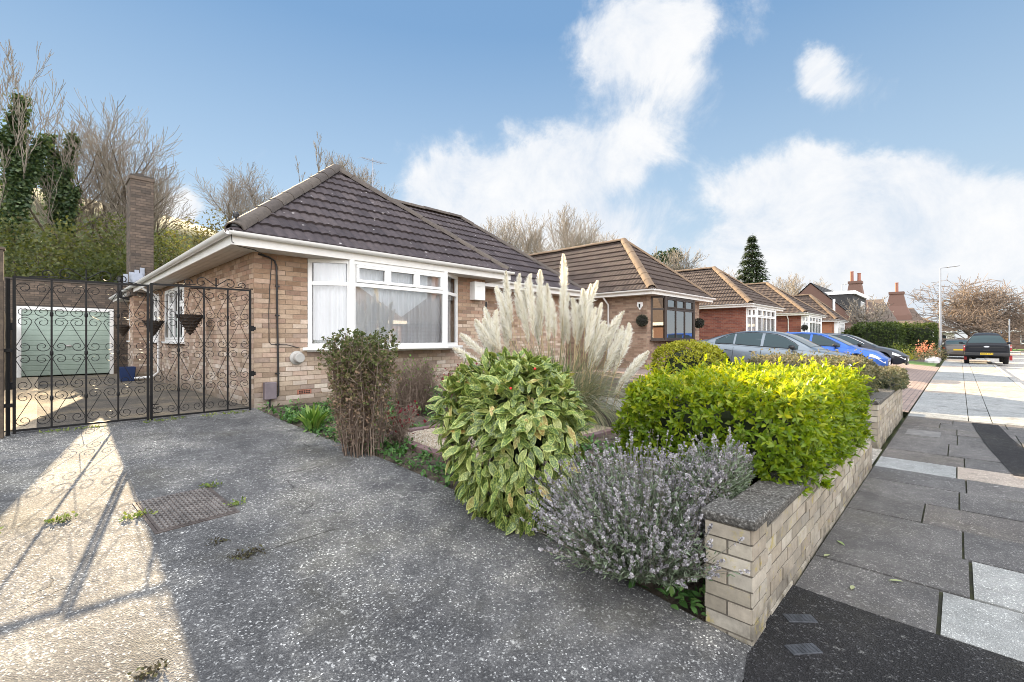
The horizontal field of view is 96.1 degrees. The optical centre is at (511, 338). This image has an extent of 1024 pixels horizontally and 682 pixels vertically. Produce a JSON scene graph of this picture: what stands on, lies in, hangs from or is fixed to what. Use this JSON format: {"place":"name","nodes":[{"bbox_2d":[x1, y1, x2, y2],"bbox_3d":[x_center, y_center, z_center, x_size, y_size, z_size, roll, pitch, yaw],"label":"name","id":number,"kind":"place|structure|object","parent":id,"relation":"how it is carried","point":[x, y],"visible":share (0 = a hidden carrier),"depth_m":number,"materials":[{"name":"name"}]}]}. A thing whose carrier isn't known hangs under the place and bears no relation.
{"place":"outdoors","nodes":[
{"label":"outdoors","id":0,"kind":"place"},
{"bbox_2d":[4,374,251,431],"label":"driveway","id":1,"kind":"structure","parent":0,"point":[70,408],"depth_m":7.93,"materials":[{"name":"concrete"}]},
{"bbox_2d":[119,366,135,381],"bbox_3d":[-10.521,0.975,12.561,0.380,0.390,0.360,0,0,44],"label":"planter","id":2,"kind":"object","parent":1,"relation":"on","point":[123,372],"visible":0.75,"depth_m":12.45,"materials":[{"name":"blue plastic"}]},
{"bbox_2d":[0,408,750,681],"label":"driveway","id":3,"kind":"structure","parent":0,"point":[372,568],"depth_m":2.52,"materials":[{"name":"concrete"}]},
{"bbox_2d":[0,247,12,438],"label":"gatepost","id":4,"kind":"object","parent":3,"relation":"on","point":[7,405],"visible":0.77,"depth_m":4.97,"materials":[{"name":"black metal"}]},
{"bbox_2d":[44,511,77,522],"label":"weed","id":5,"kind":"object","parent":3,"relation":"on","point":[57,518],"visible":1,"depth_m":3.04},
{"bbox_2d":[10,268,148,433],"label":"gate","id":6,"kind":"structure","parent":3,"relation":"on","point":[14,357],"depth_m":5.41,"materials":[{"name":"black metal"}]},
{"bbox_2d":[119,508,157,521],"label":"weed","id":7,"kind":"object","parent":3,"relation":"on","point":[138,513],"visible":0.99,"depth_m":3.15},
{"bbox_2d":[127,658,169,680],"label":"weed","id":8,"kind":"object","parent":3,"relation":"on","point":[141,676],"visible":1,"depth_m":1.83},
{"bbox_2d":[132,487,239,533],"bbox_3d":[-2.366,1.232,3.333,0.670,0.074,0.490,0,0,41],"label":"drain cover","id":9,"kind":"object","parent":3,"relation":"on","point":[185,508],"visible":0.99,"depth_m":3.29,"materials":[{"name":"metal"}]},
{"bbox_2d":[150,277,255,419],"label":"gate","id":10,"kind":"structure","parent":3,"relation":"on","point":[251,373],"depth_m":6.32,"materials":[{"name":"black metal"}]},
{"bbox_2d":[227,544,265,560],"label":"weed","id":11,"kind":"object","parent":3,"relation":"on","point":[244,554],"visible":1,"depth_m":2.71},
{"bbox_2d":[0,188,944,681],"bbox_3d":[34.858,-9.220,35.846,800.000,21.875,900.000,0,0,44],"label":"ground","id":12,"kind":"structure","parent":0,"point":[194,230],"depth_m":40.42,"materials":[{"name":"green plant"}]},
{"bbox_2d":[4,313,11,390],"bbox_3d":[-11.210,0.349,10.099,14.645,2.102,0.090,0,0,44],"label":"fence","id":13,"kind":"object","parent":12,"relation":"on","point":[10,352],"visible":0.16,"depth_m":12.67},
{"bbox_2d":[4,377,37,430],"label":"gravel verge","id":14,"kind":"structure","parent":12,"relation":"on","point":[30,411],"depth_m":7.46,"materials":[{"name":"gravel"}]},
{"bbox_2d":[0,40,66,275],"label":"ivy tree","id":15,"kind":"object","parent":12,"relation":"on","point":[21,170],"visible":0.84,"depth_m":28.46,"materials":[{"name":"green plant"}]},
{"bbox_2d":[0,231,73,278],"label":"scrub bush","id":16,"kind":"object","parent":12,"relation":"on","point":[27,269],"visible":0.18,"depth_m":21.23,"materials":[{"name":"green plant"}]},
{"bbox_2d":[36,111,88,275],"bbox_3d":[-30.715,-9.461,31.383,3.532,13.059,3.064,0,0,44],"label":"ivy tree","id":17,"kind":"object","parent":12,"relation":"on","point":[68,196],"visible":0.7,"depth_m":31.05,"materials":[{"name":"green plant"}]},
{"bbox_2d":[0,210,126,278],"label":"scrub bush","id":18,"kind":"object","parent":12,"relation":"on","point":[54,245],"visible":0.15,"depth_m":25.40,"materials":[{"name":"green plant"}]},
{"bbox_2d":[4,245,126,281],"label":"scrub bush","id":19,"kind":"object","parent":12,"relation":"on","point":[121,263],"visible":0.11,"depth_m":22.52,"materials":[{"name":"green plant"}]},
{"bbox_2d":[4,277,127,377],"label":"garage","id":20,"kind":"structure","parent":12,"relation":"on","point":[33,336],"depth_m":16.18,"materials":[{"name":"brick"}]},
{"bbox_2d":[21,310,109,375],"bbox_3d":[-15.632,0.158,16.185,0.080,2.245,2.226,0,0,44],"label":"door","id":21,"kind":"structure","parent":20,"relation":"in","point":[33,336],"depth_m":16.15,"materials":[{"name":"green paint"}]},
{"bbox_2d":[26,261,106,281],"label":"scrub bush","id":22,"kind":"object","parent":12,"relation":"on","point":[73,269],"visible":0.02,"depth_m":21.70,"materials":[{"name":"green plant"}]},
{"bbox_2d":[0,102,140,250],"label":"bare tree","id":23,"kind":"object","parent":12,"relation":"on","point":[82,200],"visible":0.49,"depth_m":32.38,"materials":[{"name":"brown plant"}]},
{"bbox_2d":[0,209,169,282],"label":"scrub bush","id":24,"kind":"object","parent":12,"relation":"on","point":[58,253],"visible":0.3,"depth_m":22.66,"materials":[{"name":"green plant"}]},
{"bbox_2d":[49,99,163,252],"bbox_3d":[-30.730,-12.116,35.258,8.458,15.017,7.948,0,0,44],"label":"bare tree","id":25,"kind":"object","parent":12,"relation":"on","point":[123,168],"visible":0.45,"depth_m":34.18,"materials":[{"name":"brown plant"}]},
{"bbox_2d":[34,219,179,282],"bbox_3d":[-22.516,-3.053,25.808,7.935,6.733,8.203,0,0,44],"label":"scrub bush","id":26,"kind":"object","parent":12,"relation":"on","point":[114,250],"visible":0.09,"depth_m":24.99,"materials":[{"name":"green plant"}]},
{"bbox_2d":[47,208,192,277],"bbox_3d":[-24.304,-4.532,29.412,7.213,6.812,7.665,0,0,44],"label":"scrub bush","id":27,"kind":"object","parent":12,"relation":"on","point":[114,222],"visible":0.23,"depth_m":28.33,"materials":[{"name":"green plant"}]},
{"bbox_2d":[54,88,196,253],"bbox_3d":[-28.784,-10.623,34.635,9.818,13.218,8.167,0,0,44],"label":"bare tree","id":28,"kind":"object","parent":12,"relation":"on","point":[123,201],"visible":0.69,"depth_m":33.60,"materials":[{"name":"brown plant"}]},
{"bbox_2d":[100,144,200,246],"bbox_3d":[-29.128,-10.203,37.394,6.744,10.210,5.761,0,0,22],"label":"bare tree","id":29,"kind":"object","parent":12,"relation":"on","point":[168,216],"visible":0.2,"depth_m":37.48,"materials":[{"name":"brown plant"}]},
{"bbox_2d":[111,229,192,273],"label":"scrub bush","id":30,"kind":"object","parent":12,"relation":"on","point":[178,243],"visible":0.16,"depth_m":30.74,"materials":[{"name":"green plant"}]},
{"bbox_2d":[156,225,211,263],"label":"scrub bush","id":31,"kind":"object","parent":12,"relation":"on","point":[196,241],"visible":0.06,"depth_m":36.75,"materials":[{"name":"green plant"}]},
{"bbox_2d":[174,208,231,252],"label":"scrub bush","id":32,"kind":"object","parent":12,"relation":"on","point":[208,228],"visible":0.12,"depth_m":40.77,"materials":[{"name":"green plant"}]},
{"bbox_2d":[188,169,262,221],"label":"bare tree","id":33,"kind":"object","parent":12,"relation":"on","point":[234,202],"visible":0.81,"depth_m":49.73,"materials":[{"name":"brown plant"}]},
{"bbox_2d":[217,159,279,213],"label":"bare tree","id":34,"kind":"object","parent":12,"relation":"on","point":[252,191],"visible":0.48,"depth_m":51.21,"materials":[{"name":"brown plant"}]},
{"bbox_2d":[295,131,333,182],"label":"bare tree","id":35,"kind":"object","parent":12,"relation":"on","point":[320,155],"visible":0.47,"depth_m":45.78,"materials":[{"name":"brown plant"}]},
{"bbox_2d":[109,157,586,409],"bbox_3d":[-5.601,-1.664,14.960,14.734,6.329,10.380,0,0,44],"label":"bungalow","id":36,"kind":"object","parent":12,"relation":"on","point":[326,252],"visible":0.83,"depth_m":8.47,"materials":[{"name":"brick"}]},
{"bbox_2d":[114,310,129,336],"bbox_3d":[-12.907,-0.494,15.272,0.470,0.869,0.463,0,0,-6],"label":"hanging basket","id":37,"kind":"object","parent":36,"relation":"attached to","point":[123,330],"visible":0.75,"depth_m":15.19,"materials":[{"name":"wicker"}]},
{"bbox_2d":[149,294,158,342],"bbox_3d":[-9.880,-0.538,12.718,1.200,1.325,0.140,0,0,44],"label":"window","id":38,"kind":"structure","parent":36,"relation":"in","point":[155,302],"depth_m":12.68,"materials":[{"name":"white plastic"}]},
{"bbox_2d":[141,300,167,335],"bbox_3d":[-8.749,-0.494,11.228,0.470,0.869,0.463,0,0,-6],"label":"hanging basket","id":39,"kind":"object","parent":36,"relation":"attached to","point":[155,329],"visible":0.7,"depth_m":11.16,"materials":[{"name":"wicker"}]},
{"bbox_2d":[162,287,184,343],"bbox_3d":[-8.052,-0.538,10.941,2.300,1.325,0.140,0,0,44],"label":"window","id":40,"kind":"structure","parent":36,"relation":"in","point":[169,337],"depth_m":10.91,"materials":[{"name":"white plastic"}]},
{"bbox_2d":[174,288,209,334],"bbox_3d":[-5.895,-0.494,8.425,0.468,0.869,0.468,0,0,-1],"label":"hanging basket","id":41,"kind":"object","parent":36,"relation":"attached to","point":[191,328],"visible":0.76,"depth_m":8.35,"materials":[{"name":"metal"}]},
{"bbox_2d":[303,258,462,351],"bbox_3d":[-2.128,-0.541,8.485,0.553,1.522,3.312,0,0,44],"label":"window","id":42,"kind":"structure","parent":36,"relation":"in","point":[368,297],"depth_m":8.13,"materials":[{"name":"white plastic"}]},
{"bbox_2d":[319,150,396,197],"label":"bare tree","id":43,"kind":"object","parent":12,"relation":"on","point":[344,166],"visible":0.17,"depth_m":50.25,"materials":[{"name":"brown plant"}]},
{"bbox_2d":[481,210,532,253],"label":"bare tree","id":44,"kind":"object","parent":12,"relation":"on","point":[506,236],"visible":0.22,"depth_m":63.83,"materials":[{"name":"beige plant"}]},
{"bbox_2d":[495,212,546,253],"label":"bare tree","id":45,"kind":"object","parent":12,"relation":"on","point":[532,239],"visible":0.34,"depth_m":65.18,"materials":[{"name":"beige plant"}]},
{"bbox_2d":[512,210,566,253],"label":"bare tree","id":46,"kind":"object","parent":12,"relation":"on","point":[540,244],"visible":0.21,"depth_m":67.17,"materials":[{"name":"beige plant"}]},
{"bbox_2d":[540,201,602,250],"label":"bare tree","id":47,"kind":"object","parent":12,"relation":"on","point":[563,234],"visible":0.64,"depth_m":69.67,"materials":[{"name":"beige plant"}]},
{"bbox_2d":[560,218,608,246],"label":"bare tree","id":48,"kind":"object","parent":12,"relation":"on","point":[602,237],"visible":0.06,"depth_m":79.34,"materials":[{"name":"beige plant"}]},
{"bbox_2d":[528,238,715,369],"bbox_3d":[1.752,-1.342,21.377,13.129,5.485,5.328,0,0,44],"label":"bungalow","id":49,"kind":"object","parent":12,"relation":"on","point":[635,281],"visible":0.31,"depth_m":17.22,"materials":[{"name":"brown brick"}]},
{"bbox_2d":[635,314,648,326],"bbox_3d":[4.401,-0.689,15.567,0.441,0.622,0.430,0,0,44],"label":"topiary ball","id":50,"kind":"object","parent":49,"relation":"attached to","point":[641,320],"visible":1,"depth_m":15.48,"materials":[{"name":"green plant"}]},
{"bbox_2d":[650,296,694,340],"bbox_3d":[6.026,-0.682,16.837,0.465,1.554,3.474,0,0,44],"label":"window","id":51,"kind":"structure","parent":49,"relation":"in","point":[691,310],"depth_m":16.42,"materials":[{"name":"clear glass"}]},
{"bbox_2d":[651,247,684,269],"bbox_3d":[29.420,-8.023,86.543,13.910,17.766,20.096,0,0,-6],"label":"scrub bush","id":52,"kind":"object","parent":12,"relation":"on","point":[662,257],"visible":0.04,"depth_m":83.59,"materials":[{"name":"green plant"}]},
{"bbox_2d":[652,246,709,269],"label":"bare tree","id":53,"kind":"object","parent":12,"relation":"on","point":[682,265],"visible":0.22,"depth_m":64.54,"materials":[{"name":"beige plant"}]},
{"bbox_2d":[675,266,784,339],"bbox_3d":[8.880,-1.352,28.707,13.129,5.505,5.776,0,0,44],"label":"bungalow","id":54,"kind":"object","parent":12,"relation":"on","point":[736,305],"visible":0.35,"depth_m":23.90,"materials":[{"name":"red brick"}]},
{"bbox_2d":[746,308,775,330],"bbox_3d":[13.201,-0.717,24.266,0.537,1.624,4.417,0,0,44],"label":"window","id":55,"kind":"structure","parent":54,"relation":"in","point":[757,319],"depth_m":23.57,"materials":[{"name":"white plastic"}]},
{"bbox_2d":[735,234,770,283],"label":"conifer","id":56,"kind":"object","parent":12,"relation":"on","point":[753,265],"visible":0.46,"depth_m":50.73,"materials":[{"name":"green plant"}]},
{"bbox_2d":[746,282,827,332],"bbox_3d":[16.792,-1.417,36.844,13.129,5.634,6.475,0,0,44],"label":"bungalow","id":57,"kind":"object","parent":12,"relation":"on","point":[795,315],"visible":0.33,"depth_m":31.66,"materials":[{"name":"red brick"}]},
{"bbox_2d":[801,316,821,332],"bbox_3d":[21.186,-0.717,32.469,0.527,1.624,5.112,0,0,44],"label":"window","id":58,"kind":"structure","parent":57,"relation":"in","point":[814,324],"depth_m":31.82,"materials":[{"name":"white plastic"}]},
{"bbox_2d":[772,271,820,294],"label":"bare tree","id":59,"kind":"object","parent":12,"relation":"on","point":[790,289],"visible":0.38,"depth_m":83.83,"materials":[{"name":"beige plant"}]},
{"bbox_2d":[792,294,848,333],"bbox_3d":[23.800,-1.292,44.050,13.129,5.384,4.979,0,0,44],"label":"bungalow","id":60,"kind":"object","parent":12,"relation":"on","point":[834,322],"visible":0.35,"depth_m":39.35,"materials":[{"name":"tile"}]},
{"bbox_2d":[744,585,1023,681],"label":"tarmac apron","id":61,"kind":"object","parent":12,"relation":"on","point":[853,643],"visible":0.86,"depth_m":2.18,"materials":[{"name":"asphalt"}]},
{"bbox_2d":[782,613,817,622],"bbox_3d":[1.536,1.499,2.454,0.150,0.022,0.070,0,0,3],"label":"utility cover","id":62,"kind":"object","parent":61,"relation":"on","point":[800,618],"visible":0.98,"depth_m":2.45,"materials":[{"name":"metal"}]},
{"bbox_2d":[784,643,822,655],"bbox_3d":[1.400,1.499,2.211,0.150,0.022,0.070,0,0,-6],"label":"utility cover","id":63,"kind":"object","parent":61,"relation":"on","point":[803,649],"visible":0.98,"depth_m":2.20,"materials":[{"name":"metal"}]},
{"bbox_2d":[867,383,902,448],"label":"garden wall","id":64,"kind":"structure","parent":12,"relation":"on","point":[886,411],"depth_m":6.92,"materials":[{"name":"brick"}]},
{"bbox_2d":[862,365,909,390],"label":"hedge","id":65,"kind":"object","parent":64,"relation":"on","point":[893,374],"visible":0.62,"depth_m":8.02,"materials":[{"name":"green plant"}]},
{"bbox_2d":[909,355,937,363],"bbox_3d":[28.418,1.267,36.180,7.900,0.444,18.500,0,0,44],"label":"front garden","id":66,"kind":"object","parent":12,"relation":"on","point":[921,360],"visible":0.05,"depth_m":29.18,"materials":[{"name":"plant"}]},
{"bbox_2d":[840,295,894,329],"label":"bare tree","id":67,"kind":"object","parent":66,"relation":"on","point":[859,316],"visible":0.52,"depth_m":43.27,"materials":[{"name":"brown plant"}]},
{"bbox_2d":[850,320,907,352],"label":"hedge","id":68,"kind":"object","parent":66,"relation":"on","point":[884,334],"visible":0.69,"depth_m":36.63,"materials":[{"name":"green plant"}]},
{"bbox_2d":[887,342,918,357],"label":"shrub","id":69,"kind":"object","parent":66,"relation":"on","point":[896,346],"visible":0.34,"depth_m":32.65,"materials":[{"name":"green plant"}]},
{"bbox_2d":[897,321,938,355],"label":"hedge","id":70,"kind":"object","parent":66,"relation":"on","point":[917,331],"visible":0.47,"depth_m":37.22,"materials":[{"name":"green plant"}]},
{"bbox_2d":[911,340,941,357],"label":"flowering shrub","id":71,"kind":"object","parent":66,"relation":"on","point":[924,348],"visible":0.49,"depth_m":33.05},
{"bbox_2d":[927,344,949,359],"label":"shrub","id":72,"kind":"object","parent":66,"relation":"on","point":[939,352],"visible":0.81,"depth_m":31.44,"materials":[{"name":"brown plant"}]},
{"bbox_2d":[938,265,959,356],"bbox_3d":[33.447,-1.995,35.225,1.302,7.190,0.280,0,0,14],"label":"street lamp","id":73,"kind":"object","parent":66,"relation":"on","point":[940,326],"visible":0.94,"depth_m":35.31,"materials":[{"name":"grey metal"}]},
{"bbox_2d":[922,316,957,343],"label":"bungalow","id":74,"kind":"object","parent":12,"relation":"on","point":[946,333],"visible":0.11,"depth_m":72.78,"materials":[{"name":"beige tile"}]},
{"bbox_2d":[905,273,1023,353],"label":"bare tree","id":75,"kind":"object","parent":12,"relation":"on","point":[987,314],"visible":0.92,"depth_m":43.98,"materials":[{"name":"brown plant"}]},
{"bbox_2d":[967,317,1023,348],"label":"bungalow","id":76,"kind":"object","parent":12,"relation":"on","point":[1017,346],"visible":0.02,"depth_m":67.57,"materials":[{"name":"brown brick"}]},
{"bbox_2d":[984,358,1023,389],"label":"kerb","id":77,"kind":"structure","parent":12,"relation":"on","point":[1018,383],"depth_m":18.26,"materials":[{"name":"concrete"}]},
{"bbox_2d":[260,390,754,621],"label":"garden soil","id":78,"kind":"structure","parent":0,"point":[651,586],"depth_m":4.78,"materials":[{"name":"soil"}]},
{"bbox_2d":[293,403,331,431],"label":"weed clump","id":79,"kind":"object","parent":78,"relation":"on","point":[311,418],"visible":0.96,"depth_m":5.64,"materials":[{"name":"green plant"}]},
{"bbox_2d":[316,327,401,457],"bbox_3d":[-1.587,0.553,4.849,0.839,1.357,0.864,0,0,-9],"label":"clipped shrub","id":80,"kind":"object","parent":78,"relation":"on","point":[360,369],"visible":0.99,"depth_m":4.68,"materials":[{"name":"green plant"}]},
{"bbox_2d":[374,400,420,446],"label":"red leaf shrub","id":81,"kind":"object","parent":78,"relation":"on","point":[398,419],"visible":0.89,"depth_m":5.14,"materials":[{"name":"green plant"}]},
{"bbox_2d":[387,354,439,415],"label":"pruned shrub","id":82,"kind":"object","parent":78,"relation":"on","point":[411,383],"visible":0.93,"depth_m":6.84,"materials":[{"name":"brown plant"}]},
{"bbox_2d":[435,362,483,407],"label":"red leaf shrub","id":83,"kind":"object","parent":78,"relation":"on","point":[442,378],"visible":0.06,"depth_m":6.78,"materials":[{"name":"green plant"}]},
{"bbox_2d":[385,422,612,465],"bbox_3d":[-0.050,1.227,5.872,1.640,0.200,2.650,0,0,44],"label":"gravel bed","id":84,"kind":"object","parent":78,"relation":"on","point":[426,436],"visible":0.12,"depth_m":5.40,"materials":[{"name":"gravel"}]},
{"bbox_2d":[258,385,758,619],"bbox_3d":[-0.227,1.205,5.762,6.585,0.619,3.551,0,0,44],"label":"ground cover","id":85,"kind":"object","parent":78,"relation":"on","point":[289,415],"visible":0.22,"depth_m":4.81,"materials":[{"name":"green plant"}]},
{"bbox_2d":[425,346,597,537],"bbox_3d":[0.017,0.802,3.607,1.356,1.487,1.354,0,0,-14],"label":"spotted laurel","id":86,"kind":"object","parent":78,"relation":"on","point":[510,415],"visible":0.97,"depth_m":3.27,"materials":[{"name":"green plant"}]},
{"bbox_2d":[452,253,649,438],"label":"pampas grass","id":87,"kind":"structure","parent":78,"relation":"on","point":[601,336],"depth_m":6.94,"materials":[{"name":"plant"}]},
{"bbox_2d":[519,430,749,591],"bbox_3d":[0.726,1.019,2.952,1.437,0.845,1.636,0,0,28],"label":"lavender","id":88,"kind":"object","parent":78,"relation":"on","point":[635,524],"visible":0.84,"depth_m":2.58,"materials":[{"name":"grey plant"}]},
{"bbox_2d":[658,427,756,502],"bbox_3d":[1.214,0.829,2.990,0.540,0.506,0.872,0,0,44],"label":"lavender","id":89,"kind":"object","parent":78,"relation":"on","point":[738,476],"visible":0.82,"depth_m":2.89,"materials":[{"name":"grey plant"}]},
{"bbox_2d":[609,352,875,498],"bbox_3d":[2.283,0.612,4.346,1.638,0.969,2.909,0,0,44],"label":"hedge","id":90,"kind":"object","parent":78,"relation":"on","point":[780,418],"visible":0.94,"depth_m":3.47,"materials":[{"name":"green plant"}]},
{"bbox_2d":[701,420,871,645],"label":"garden wall","id":91,"kind":"structure","parent":78,"relation":"on","point":[783,530],"depth_m":2.47,"materials":[{"name":"brick"}]},
{"bbox_2d":[0,0,1023,338],"label":"sky","id":92,"kind":"structure","parent":0,"point":[882,141],"materials":[{"name":"blue"}]},
{"bbox_2d":[570,371,687,405],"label":"garden soil","id":93,"kind":"structure","parent":0,"point":[618,377],"depth_m":11.99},
{"bbox_2d":[650,339,724,374],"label":"clipped bush","id":94,"kind":"object","parent":93,"relation":"on","point":[692,356],"visible":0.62,"depth_m":8.71,"materials":[{"name":"green plant"}]},
{"bbox_2d":[743,348,882,397],"bbox_3d":[4.932,0.598,7.673,1.862,0.871,1.802,0,0,44],"label":"hedge","id":95,"kind":"object","parent":93,"relation":"on","point":[794,358],"visible":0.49,"depth_m":7.34,"materials":[{"name":"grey plant"}]},
{"bbox_2d":[580,394,881,463],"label":"garden path","id":96,"kind":"structure","parent":0,"point":[875,453],"depth_m":7.94,"materials":[{"name":"concrete"}]},
{"bbox_2d":[585,363,938,411],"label":"neighbour driveway","id":97,"kind":"structure","parent":0,"point":[920,377],"depth_m":15.16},
{"bbox_2d":[696,331,851,366],"bbox_3d":[8.269,0.497,14.398,4.744,1.446,2.205,4,3,44],"label":"car","id":98,"kind":"object","parent":97,"relation":"on","point":[740,344],"visible":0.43,"depth_m":14.02,"materials":[{"name":"grey paint"}]},
{"bbox_2d":[785,331,890,366],"bbox_3d":[12.594,0.498,18.701,4.324,1.459,2.205,5,3,44],"label":"car","id":99,"kind":"object","parent":97,"relation":"on","point":[829,342],"visible":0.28,"depth_m":17.65,"materials":[{"name":"blue paint"}]},
{"bbox_2d":[823,333,908,366],"bbox_3d":[16.086,0.512,22.001,4.424,1.459,2.205,5,3,44],"label":"car","id":100,"kind":"object","parent":97,"relation":"on","point":[897,357],"visible":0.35,"depth_m":20.72,"materials":[{"name":"black paint"}]},
{"bbox_2d":[797,283,868,330],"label":"house","id":101,"kind":"structure","parent":0,"point":[831,299],"depth_m":48.83,"materials":[{"name":"brown brick"}]},
{"bbox_2d":[847,271,897,321],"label":"house","id":102,"kind":"structure","parent":0,"point":[857,285],"depth_m":62.21,"materials":[{"name":"brown brick"}]},
{"bbox_2d":[795,356,1023,661],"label":"pavement","id":103,"kind":"structure","parent":0,"point":[882,532],"depth_m":3.62,"materials":[{"name":"concrete"}]},
{"bbox_2d":[905,429,940,437],"bbox_3d":[6.474,1.500,7.240,0.400,0.020,0.560,0,0,44],"label":"utility cover","id":104,"kind":"object","parent":103,"relation":"on","point":[923,433],"visible":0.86,"depth_m":7.21,"materials":[{"name":"concrete"}]},
{"bbox_2d":[959,331,1011,363],"bbox_3d":[29.069,0.541,28.267,2.325,1.917,5.438,0,0,44],"label":"pickup truck","id":105,"kind":"object","parent":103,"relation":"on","point":[986,345],"visible":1,"depth_m":26.53,"materials":[{"name":"black paint"}]},
{"bbox_2d":[972,423,1023,475],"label":"tarmac patch","id":106,"kind":"object","parent":103,"relation":"on","point":[1006,449],"visible":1,"depth_m":6.33,"materials":[{"name":"asphalt"}]},
{"bbox_2d":[941,339,975,358],"bbox_3d":[33.786,0.771,34.796,2.205,1.459,4.224,0,0,44],"label":"car","id":107,"kind":"object","parent":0,"point":[954,347],"visible":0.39,"depth_m":33.58,"materials":[{"name":"silver paint"}]},
{"bbox_2d":[987,351,1023,384],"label":"road","id":108,"kind":"structure","parent":0,"point":[1014,368],"depth_m":26.92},
{"label":"far lawn","id":109,"kind":"structure","parent":0,"visible":0},
{"bbox_2d":[887,282,924,325],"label":"house","id":110,"kind":"structure","parent":109,"relation":"on","point":[900,309],"depth_m":66.56,"materials":[{"name":"brown brick"}]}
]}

